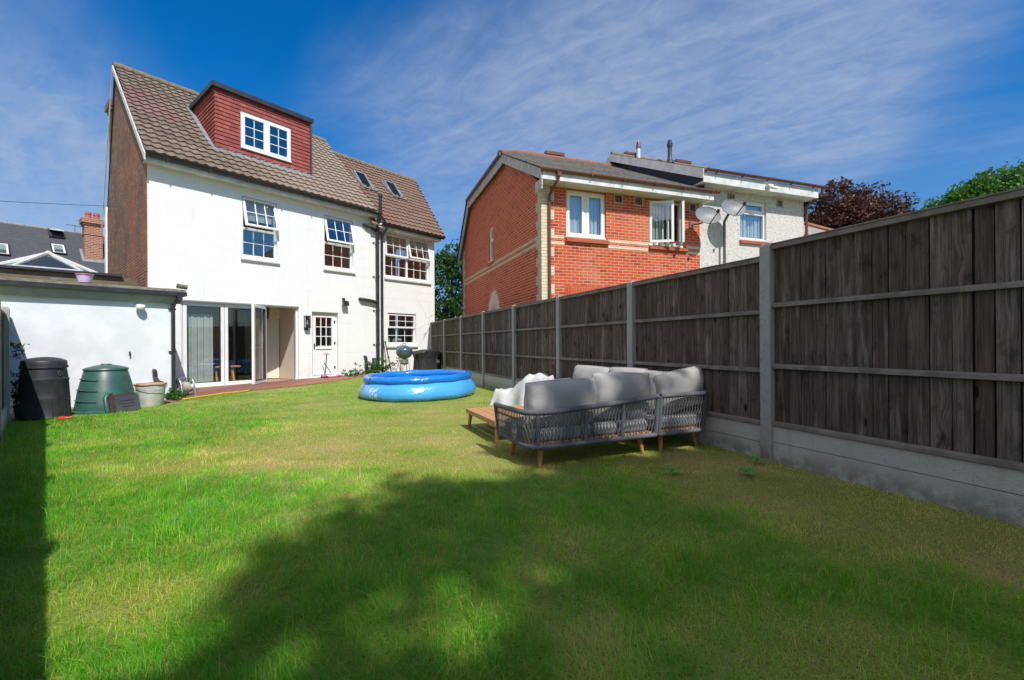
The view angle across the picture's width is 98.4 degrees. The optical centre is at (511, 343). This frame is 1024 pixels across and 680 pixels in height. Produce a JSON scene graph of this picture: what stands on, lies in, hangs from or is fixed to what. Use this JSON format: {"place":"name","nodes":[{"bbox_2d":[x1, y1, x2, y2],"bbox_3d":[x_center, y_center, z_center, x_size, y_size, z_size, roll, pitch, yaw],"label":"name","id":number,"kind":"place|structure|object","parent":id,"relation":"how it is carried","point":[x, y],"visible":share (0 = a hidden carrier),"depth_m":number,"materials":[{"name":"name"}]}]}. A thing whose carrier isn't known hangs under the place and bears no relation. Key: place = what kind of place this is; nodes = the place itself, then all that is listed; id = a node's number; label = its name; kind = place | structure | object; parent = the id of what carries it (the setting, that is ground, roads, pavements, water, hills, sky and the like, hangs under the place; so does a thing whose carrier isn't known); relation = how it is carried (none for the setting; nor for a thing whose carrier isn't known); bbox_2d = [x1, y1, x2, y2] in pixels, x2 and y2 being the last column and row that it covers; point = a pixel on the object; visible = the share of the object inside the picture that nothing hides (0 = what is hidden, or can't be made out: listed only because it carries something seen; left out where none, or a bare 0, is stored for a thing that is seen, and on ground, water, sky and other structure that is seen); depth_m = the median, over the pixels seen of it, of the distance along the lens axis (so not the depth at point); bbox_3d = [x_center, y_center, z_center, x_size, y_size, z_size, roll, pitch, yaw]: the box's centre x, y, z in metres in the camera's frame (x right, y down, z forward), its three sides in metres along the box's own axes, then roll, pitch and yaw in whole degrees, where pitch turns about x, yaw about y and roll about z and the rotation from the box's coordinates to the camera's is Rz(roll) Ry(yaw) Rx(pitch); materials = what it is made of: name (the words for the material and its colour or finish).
{"place":"outdoors","nodes":[
{"label":"outdoors","id":0,"kind":"place"},
{"bbox_2d":[0,212,104,272],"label":"slate roof house","id":1,"kind":"structure","parent":0,"point":[85,247],"depth_m":26.77,"materials":[{"name":"brick"}]},
{"bbox_2d":[179,375,360,397],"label":"path","id":2,"kind":"structure","parent":0,"point":[201,391],"depth_m":11.87,"materials":[{"name":"red brick"}]},
{"bbox_2d":[176,377,195,395],"bbox_3d":[-7.279,0.973,9.797,0.376,0.427,0.430,0,0,26],"label":"hose reel","id":3,"kind":"object","parent":2,"relation":"on","point":[184,386],"visible":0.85,"depth_m":9.77,"materials":[{"name":"plastic"}]},
{"bbox_2d":[321,353,339,377],"bbox_3d":[-5.732,0.723,14.036,0.342,0.807,0.596,0,0,40],"label":"pink scooter","id":4,"kind":"object","parent":2,"relation":"on","point":[322,376],"visible":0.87,"depth_m":13.89,"materials":[{"name":"plastic"}]},
{"bbox_2d":[0,377,1023,679],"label":"lawn","id":5,"kind":"structure","parent":0,"point":[450,421],"depth_m":2.44,"materials":[{"name":"green plant"}]},
{"bbox_2d":[0,299,12,442],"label":"side fence","id":6,"kind":"object","parent":5,"relation":"on","point":[6,404],"visible":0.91,"depth_m":6.46,"materials":[{"name":"concrete"}]},
{"bbox_2d":[10,342,29,417],"bbox_3d":[-7.883,0.596,6.978,0.231,1.247,0.349,0,0,37],"label":"dead ivy","id":7,"kind":"object","parent":5,"relation":"on","point":[15,384],"visible":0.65,"depth_m":6.99,"materials":[{"name":"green plant"}]},
{"bbox_2d":[15,357,71,420],"bbox_3d":[-7.516,0.708,7.100,0.640,0.975,0.640,0,0,40],"label":"black compost bin","id":8,"kind":"object","parent":5,"relation":"on","point":[43,387],"visible":0.98,"depth_m":6.90,"materials":[{"name":"plastic"}]},
{"bbox_2d":[56,416,71,419],"bbox_3d":[-6.968,1.162,6.879,0.182,0.060,0.119,0,0,-37],"label":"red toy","id":9,"kind":"object","parent":5,"relation":"on","point":[62,417],"visible":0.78,"depth_m":6.85,"materials":[{"name":"red plastic"}]},
{"bbox_2d":[0,276,187,412],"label":"flat roof garage","id":10,"kind":"structure","parent":5,"relation":"on","point":[78,326],"depth_m":8.41,"materials":[{"name":"white paint"}]},
{"bbox_2d":[0,251,137,285],"bbox_3d":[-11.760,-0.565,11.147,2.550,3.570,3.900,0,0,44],"label":"glass roof lantern","id":11,"kind":"object","parent":10,"relation":"on","point":[47,265],"visible":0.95,"depth_m":10.67,"materials":[{"name":"white glass"}]},
{"bbox_2d":[75,273,94,282],"bbox_3d":[-8.083,-1.226,8.352,0.276,0.159,0.276,0,0,0],"label":"plastic tub","id":12,"kind":"object","parent":10,"relation":"on","point":[84,278],"visible":0.99,"depth_m":8.28,"materials":[{"name":"white plastic"}]},
{"bbox_2d":[135,304,145,310],"bbox_3d":[-7.485,-0.728,8.899,0.180,0.126,0.170,0,0,40],"label":"bulkhead light","id":13,"kind":"object","parent":10,"relation":"attached to","point":[142,307],"visible":1,"depth_m":8.86,"materials":[{"name":"white plastic"}]},
{"bbox_2d":[72,363,140,414],"bbox_3d":[-7.139,0.781,7.778,0.948,0.846,0.880,0,0,40],"label":"green compost bin","id":14,"kind":"object","parent":5,"relation":"on","point":[106,388],"visible":1,"depth_m":7.53,"materials":[{"name":"plastic"}]},
{"bbox_2d":[114,394,139,411],"bbox_3d":[-6.732,1.046,7.726,0.060,0.285,0.350,-12,-3,15],"label":"hatch door","id":15,"kind":"structure","parent":14,"relation":"in","point":[128,402],"depth_m":7.72,"materials":[{"name":"grey plastic"}]},
{"bbox_2d":[71,399,179,407],"bbox_3d":[-7.521,1.187,8.237,0.950,0.040,2.300,0,0,40],"label":"bare earth strip","id":16,"kind":"object","parent":5,"relation":"on","point":[168,401],"visible":0.12,"depth_m":8.96,"materials":[{"name":"soil"}]},
{"bbox_2d":[133,382,166,406],"bbox_3d":[-6.869,0.974,8.395,0.523,0.435,0.508,0,0,40],"label":"plant pot","id":17,"kind":"object","parent":5,"relation":"on","point":[151,394],"visible":0.97,"depth_m":8.25,"materials":[{"name":"plastic"}]},
{"bbox_2d":[165,388,187,399],"bbox_3d":[-7.012,1.074,9.236,0.485,0.284,0.346,0,0,11],"label":"corner weed","id":18,"kind":"object","parent":5,"relation":"on","point":[172,396],"visible":0.94,"depth_m":9.21,"materials":[{"name":"green plant"}]},
{"bbox_2d":[182,390,249,399],"bbox_3d":[-6.578,1.149,9.960,0.102,0.054,1.850,0,0,9],"label":"yellow hose","id":19,"kind":"object","parent":5,"relation":"on","point":[215,394],"visible":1,"depth_m":9.79,"materials":[{"name":"yellow rubber"}]},
{"bbox_2d":[101,61,445,387],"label":"white house","id":20,"kind":"structure","parent":5,"relation":"on","point":[260,228],"depth_m":13.73,"materials":[{"name":"white paint"}]},
{"bbox_2d":[4,201,114,206],"bbox_3d":[-11.181,-5.246,15.750,12.750,2.489,0.014,0,0,-42],"label":"telephone wire","id":21,"kind":"object","parent":20,"relation":"attached to","point":[52,203],"visible":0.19,"depth_m":13.30,"materials":[{"name":"grey rubber"}]},
{"bbox_2d":[187,314,212,382],"bbox_3d":[-8.392,0.170,11.835,0.030,1.900,0.642,0,0,40],"label":"curtain","id":22,"kind":"object","parent":20,"relation":"hanging from","point":[200,358],"visible":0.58,"depth_m":11.85,"materials":[{"name":"white fabric"}]},
{"bbox_2d":[182,302,223,385],"bbox_3d":[-8.212,0.034,11.769,0.077,2.190,0.930,0,0,40],"label":"door leaf","id":23,"kind":"structure","parent":20,"relation":"in","point":[184,304],"depth_m":11.76,"materials":[{"name":"white plastic"}]},
{"bbox_2d":[197,354,233,376],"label":"dining chairs","id":24,"kind":"object","parent":20,"relation":"on","point":[216,360],"visible":0.11,"depth_m":14.74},
{"bbox_2d":[213,365,240,380],"bbox_3d":[-8.513,0.923,13.041,0.333,0.505,0.800,0,0,40],"label":"wooden bench","id":25,"kind":"object","parent":20,"relation":"on","point":[231,375],"visible":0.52,"depth_m":13.10,"materials":[{"name":"brown wood"}]},
{"bbox_2d":[181,300,298,387],"bbox_3d":[-7.575,0.056,12.494,0.250,2.358,3.020,0,0,40],"label":"patio door","id":26,"kind":"structure","parent":20,"relation":"in","point":[190,301],"depth_m":12.37,"materials":[{"name":"white plastic"}]},
{"bbox_2d":[224,305,263,383],"bbox_3d":[-7.581,0.030,12.531,0.173,2.190,1.020,0,0,40],"label":"door leaf","id":27,"kind":"structure","parent":20,"relation":"in","point":[226,307],"depth_m":12.18,"materials":[{"name":"white plastic"}]},
{"bbox_2d":[250,304,266,383],"bbox_3d":[-7.144,0.028,12.492,0.173,2.190,0.930,0,0,-10],"label":"door leaf","id":28,"kind":"structure","parent":20,"relation":"in","point":[253,306],"depth_m":12.19,"materials":[{"name":"white plastic"}]},
{"bbox_2d":[240,197,279,264],"bbox_3d":[-7.288,-3.231,12.773,0.468,1.830,1.040,0,0,40],"label":"window","id":29,"kind":"structure","parent":20,"relation":"in","point":[251,211],"depth_m":12.85,"materials":[{"name":"white plastic"}]},
{"bbox_2d":[256,318,278,378],"bbox_3d":[-8.023,0.173,14.441,0.720,1.950,0.045,0,0,-25],"label":"interior door","id":30,"kind":"structure","parent":20,"relation":"in","point":[272,324],"depth_m":14.47,"materials":[{"name":"beige paint"}]},
{"bbox_2d":[304,316,310,329],"bbox_3d":[-6.364,-0.632,13.721,0.155,0.440,0.160,0,0,40],"label":"wall lantern","id":31,"kind":"object","parent":20,"relation":"attached to","point":[306,322],"depth_m":13.73,"materials":[{"name":"grey metal"}]},
{"bbox_2d":[312,312,336,376],"bbox_3d":[-6.120,0.042,14.340,0.140,2.090,0.880,0,0,40],"label":"back door","id":32,"kind":"structure","parent":20,"relation":"in","point":[318,352],"depth_m":14.33,"materials":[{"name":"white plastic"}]},
{"bbox_2d":[323,216,355,274],"bbox_3d":[-5.724,-3.236,14.633,0.366,1.820,1.120,0,0,40],"label":"window","id":33,"kind":"structure","parent":20,"relation":"in","point":[351,234],"depth_m":14.69,"materials":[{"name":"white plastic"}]},
{"bbox_2d":[342,298,348,305],"bbox_3d":[-5.547,-1.373,14.677,0.203,0.268,0.200,0,0,40],"label":"security floodlight","id":34,"kind":"object","parent":20,"relation":"attached to","point":[345,302],"visible":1,"depth_m":14.64,"materials":[{"name":"grey metal"}]},
{"bbox_2d":[391,338,400,341],"bbox_3d":[-4.417,-0.064,16.851,0.204,0.240,0.340,0,0,40],"label":"white box","id":35,"kind":"object","parent":20,"relation":"on","point":[395,339],"visible":0.6,"depth_m":16.75,"materials":[{"name":"plastic"}]},
{"bbox_2d":[387,313,418,347],"bbox_3d":[-4.151,-0.465,16.602,0.255,1.300,1.380,0,0,40],"label":"window","id":36,"kind":"structure","parent":20,"relation":"in","point":[395,314],"depth_m":16.74,"materials":[{"name":"white plastic"}]},
{"bbox_2d":[384,233,431,284],"bbox_3d":[-3.983,-3.161,16.827,0.392,1.730,2.160,0,0,40],"label":"window","id":37,"kind":"structure","parent":20,"relation":"in","point":[399,243],"depth_m":16.83,"materials":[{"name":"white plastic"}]},
{"bbox_2d":[341,369,357,376],"bbox_3d":[-5.310,0.988,14.377,0.542,0.307,0.344,0,0,0],"label":"wall plant","id":38,"kind":"object","parent":5,"relation":"on","point":[349,375],"depth_m":14.36,"materials":[{"name":"green plant"}]},
{"bbox_2d":[396,343,412,370],"bbox_3d":[-3.632,0.542,14.834,0.614,1.078,0.646,0,0,40],"label":"kettle barbecue","id":39,"kind":"object","parent":5,"relation":"on","point":[404,353],"visible":0.91,"depth_m":14.72,"materials":[{"name":"grey metal"}]},
{"bbox_2d":[359,369,475,401],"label":"paddling pool","id":40,"kind":"structure","parent":5,"relation":"on","point":[416,385],"depth_m":8.88,"materials":[{"name":"blue plastic"}]},
{"bbox_2d":[412,348,441,369],"bbox_3d":[-3.026,0.616,15.836,0.770,0.885,1.126,0,0,40],"label":"covered barbecue","id":41,"kind":"object","parent":5,"relation":"on","point":[427,359],"visible":0.85,"depth_m":15.53,"materials":[{"name":"black fabric"}]},
{"bbox_2d":[466,405,523,443],"bbox_3d":[-0.044,1.020,5.679,0.800,0.266,1.100,0,0,-23],"label":"coffee table","id":42,"kind":"object","parent":5,"relation":"on","point":[486,414],"visible":0.35,"depth_m":5.66,"materials":[{"name":"brown wood"}]},
{"bbox_2d":[490,373,555,405],"bbox_3d":[0.343,0.846,8.324,1.320,0.596,1.070,0,0,24],"label":"dust cover","id":43,"kind":"object","parent":5,"relation":"on","point":[512,396],"visible":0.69,"depth_m":8.01,"materials":[{"name":"fabric"}]},
{"bbox_2d":[493,394,659,467],"bbox_3d":[0.656,0.835,4.587,1.507,0.630,0.862,0,0,-23],"label":"sofa module","id":44,"kind":"object","parent":5,"relation":"on","point":[515,438],"visible":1,"depth_m":4.25,"materials":[{"name":"grey wicker"}]},
{"bbox_2d":[506,417,591,441],"bbox_3d":[0.351,0.852,4.505,0.640,0.128,0.730,0,0,-23],"label":"seat cushion","id":45,"kind":"object","parent":44,"relation":"on","point":[549,433],"visible":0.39,"depth_m":4.18,"materials":[{"name":"fabric"}]},
{"bbox_2d":[523,378,596,429],"bbox_3d":[0.469,0.582,4.279,0.769,0.474,0.271,-2,10,-23],"label":"back cushion","id":46,"kind":"object","parent":45,"relation":"on","point":[550,394],"visible":0.69,"depth_m":4.14,"materials":[{"name":"grey fabric"}]},
{"bbox_2d":[590,418,646,435],"bbox_3d":[0.967,0.848,4.770,0.660,0.128,0.730,0,0,-23],"label":"seat cushion","id":47,"kind":"object","parent":44,"relation":"on","point":[605,425],"visible":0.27,"depth_m":4.42,"materials":[{"name":"fabric"}]},
{"bbox_2d":[591,372,649,419],"bbox_3d":[1.112,0.543,4.555,0.709,0.494,0.319,2,6,-24],"label":"back cushion","id":48,"kind":"object","parent":47,"relation":"on","point":[612,386],"visible":0.67,"depth_m":4.40,"materials":[{"name":"grey fabric"}]},
{"bbox_2d":[665,466,678,470],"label":"dandelion plant","id":49,"kind":"object","parent":5,"relation":"on","point":[674,468],"visible":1,"depth_m":3.82,"materials":[{"name":"green plant"}]},
{"bbox_2d":[646,389,708,451],"bbox_3d":[1.707,0.829,5.029,0.777,0.630,0.842,0,0,-23],"label":"sofa module","id":50,"kind":"object","parent":5,"relation":"on","point":[691,429],"visible":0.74,"depth_m":4.66,"materials":[{"name":"grey wicker"}]},
{"bbox_2d":[643,411,699,428],"bbox_3d":[1.646,0.844,5.051,0.650,0.128,0.710,0,0,-23],"label":"seat cushion","id":51,"kind":"object","parent":50,"relation":"on","point":[671,420],"visible":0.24,"depth_m":4.75,"materials":[{"name":"fabric"}]},
{"bbox_2d":[644,372,664,412],"bbox_3d":[1.597,0.540,4.895,0.530,0.453,0.266,0,6,-23],"label":"back cushion","id":52,"kind":"object","parent":51,"relation":"on","point":[652,384],"visible":0.2,"depth_m":4.74,"materials":[{"name":"grey fabric"}]},
{"bbox_2d":[654,365,703,413],"bbox_3d":[1.828,0.514,4.864,0.650,0.453,0.289,-10,12,-22],"label":"back cushion","id":53,"kind":"object","parent":51,"relation":"on","point":[689,379],"visible":0.71,"depth_m":4.73,"materials":[{"name":"grey fabric"}]},
{"bbox_2d":[430,187,1023,526],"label":"timber fence","id":54,"kind":"object","parent":5,"relation":"on","point":[885,354],"visible":0.78,"depth_m":3.63,"materials":[{"name":"wood"}]},
{"bbox_2d":[738,467,755,474],"bbox_3d":[2.008,1.086,3.763,0.136,0.020,0.182,0,0,35],"label":"dandelion plant","id":55,"kind":"object","parent":5,"relation":"on","point":[749,470],"visible":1,"depth_m":3.76,"materials":[{"name":"green plant"}]},
{"bbox_2d":[750,456,764,461],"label":"dandelion plant","id":56,"kind":"object","parent":5,"relation":"on","point":[755,457],"visible":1,"depth_m":4.15,"materials":[{"name":"green plant"}]},
{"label":"flower bed soil","id":57,"kind":"structure","parent":5,"relation":"on","visible":0},
{"bbox_2d":[345,362,369,374],"bbox_3d":[-5.150,0.871,14.766,0.826,0.506,0.482,0,0,16],"label":"wall plant","id":58,"kind":"object","parent":57,"relation":"on","point":[359,373],"depth_m":14.74,"materials":[{"name":"green plant"}]},
{"bbox_2d":[362,368,376,374],"bbox_3d":[-4.926,0.974,15.094,0.689,0.274,0.567,0,0,18],"label":"wall plant","id":59,"kind":"object","parent":57,"relation":"on","point":[365,372],"depth_m":15.00,"materials":[{"name":"green plant"}]},
{"bbox_2d":[364,356,396,372],"bbox_3d":[-4.585,0.762,15.371,1.088,0.674,0.702,0,0,-22],"label":"rose bush","id":60,"kind":"object","parent":57,"relation":"on","point":[379,368],"visible":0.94,"depth_m":15.25,"materials":[{"name":"green plant"}]},
{"bbox_2d":[384,336,391,370],"bbox_3d":[-4.460,0.293,15.785,0.438,1.559,0.060,0,0,25],"label":"long pole tool","id":61,"kind":"object","parent":57,"relation":"on","point":[387,352],"visible":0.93,"depth_m":15.77,"materials":[{"name":"grey metal"}]},
{"bbox_2d":[396,344,404,370],"bbox_3d":[-3.952,0.558,15.765,0.381,1.056,0.239,0,0,-26],"label":"climbing plant","id":62,"kind":"object","parent":57,"relation":"on","point":[401,367],"visible":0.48,"depth_m":15.74,"materials":[{"name":"green plant"}]},
{"bbox_3d":[1.123,0.832,6.356,0.802,0.630,2.062,0,0,-23],"label":"sofa module","id":63,"kind":"object","parent":5,"relation":"on","visible":0},
{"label":"seat cushion","id":64,"kind":"object","parent":63,"relation":"on","visible":0},
{"bbox_2d":[573,365,609,378],"bbox_3d":[1.187,0.573,6.656,0.296,0.474,0.889,11,-4,-23],"label":"back cushion","id":65,"kind":"object","parent":64,"relation":"on","point":[584,371],"visible":0.27,"depth_m":6.61,"materials":[{"name":"grey fabric"}]},
{"bbox_2d":[0,0,1023,337],"label":"sky","id":66,"kind":"structure","parent":0,"point":[922,97],"materials":[{"name":"blue"}]},
{"label":"ground","id":67,"kind":"structure","parent":0,"visible":0},
{"bbox_2d":[434,239,462,320],"bbox_3d":[-3.455,-2.372,24.510,4.746,7.508,3.907,0,0,0],"label":"broadleaf tree","id":68,"kind":"object","parent":67,"relation":"on","point":[447,263],"visible":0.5,"depth_m":23.87,"materials":[{"name":"green plant"}]},
{"bbox_2d":[456,150,720,315],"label":"red brick house","id":69,"kind":"structure","parent":67,"relation":"on","point":[547,224],"depth_m":11.55,"materials":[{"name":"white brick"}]},
{"bbox_2d":[487,227,493,266],"bbox_3d":[-0.684,-3.211,14.654,0.150,1.230,0.650,0,0,-19],"label":"gable window","id":70,"kind":"structure","parent":69,"relation":"in","point":[491,261],"depth_m":14.75,"materials":[{"name":"white plastic"}]},
{"bbox_2d":[566,190,609,244],"bbox_3d":[1.846,-3.136,11.086,1.200,1.290,0.307,0,0,-19],"label":"window","id":71,"kind":"structure","parent":69,"relation":"in","point":[588,207],"depth_m":11.09,"materials":[{"name":"white plastic"}]},
{"bbox_2d":[649,200,687,251],"bbox_3d":[4.188,-3.135,11.754,1.220,1.320,0.555,0,0,-19],"label":"window","id":72,"kind":"structure","parent":69,"relation":"in","point":[654,212],"depth_m":11.84,"materials":[{"name":"white plastic"}]},
{"bbox_2d":[689,206,720,228],"bbox_3d":[5.074,-3.368,11.644,0.883,0.511,0.540,0,0,38],"label":"satellite dish","id":73,"kind":"object","parent":69,"relation":"attached to","point":[708,215],"visible":1,"depth_m":11.66,"materials":[{"name":"grey metal"}]},
{"bbox_2d":[605,140,828,267],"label":"pebbledash house","id":74,"kind":"structure","parent":67,"relation":"on","point":[769,215],"depth_m":12.81,"materials":[{"name":"white concrete"}]},
{"bbox_2d":[721,199,746,262],"bbox_3d":[5.985,-2.667,11.872,0.690,2.483,0.537,0,0,39],"label":"satellite dish","id":75,"kind":"object","parent":74,"relation":"attached to","point":[733,207],"visible":0.99,"depth_m":11.97,"materials":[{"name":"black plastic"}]},
{"bbox_2d":[739,200,770,244],"bbox_3d":[7.051,-3.487,12.889,1.240,1.250,0.285,0,0,-19],"label":"window","id":76,"kind":"structure","parent":74,"relation":"in","point":[747,230],"depth_m":12.94,"materials":[{"name":"white plastic"}]},
{"bbox_2d":[766,184,777,188],"bbox_3d":[7.286,-4.384,12.367,0.290,0.120,0.160,0,0,-19],"label":"floodlight","id":77,"kind":"object","parent":74,"relation":"attached to","point":[771,186],"visible":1,"depth_m":12.34,"materials":[{"name":"white plastic"}]},
{"bbox_2d":[804,221,831,235],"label":"hipped house","id":78,"kind":"structure","parent":67,"relation":"on","point":[813,228],"depth_m":15.60,"materials":[{"name":"white paint"}]},
{"bbox_2d":[803,176,919,228],"bbox_3d":[22.264,-4.819,29.557,9.840,12.082,6.990,0,0,0],"label":"copper beech","id":79,"kind":"object","parent":67,"relation":"on","point":[857,206],"visible":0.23,"depth_m":27.81,"materials":[{"name":"purple plant"}]},
{"bbox_2d":[911,157,1023,211],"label":"green tree","id":80,"kind":"object","parent":67,"relation":"on","point":[984,183],"visible":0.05,"depth_m":15.77,"materials":[{"name":"green plant"}]},
{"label":"seat cushion","id":81,"kind":"object","parent":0,"visible":0},
{"bbox_2d":[609,367,647,372],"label":"back cushion","id":82,"kind":"object","parent":81,"relation":"on","point":[625,369],"visible":0.17,"depth_m":5.81,"materials":[{"name":"grey fabric"}]}
]}

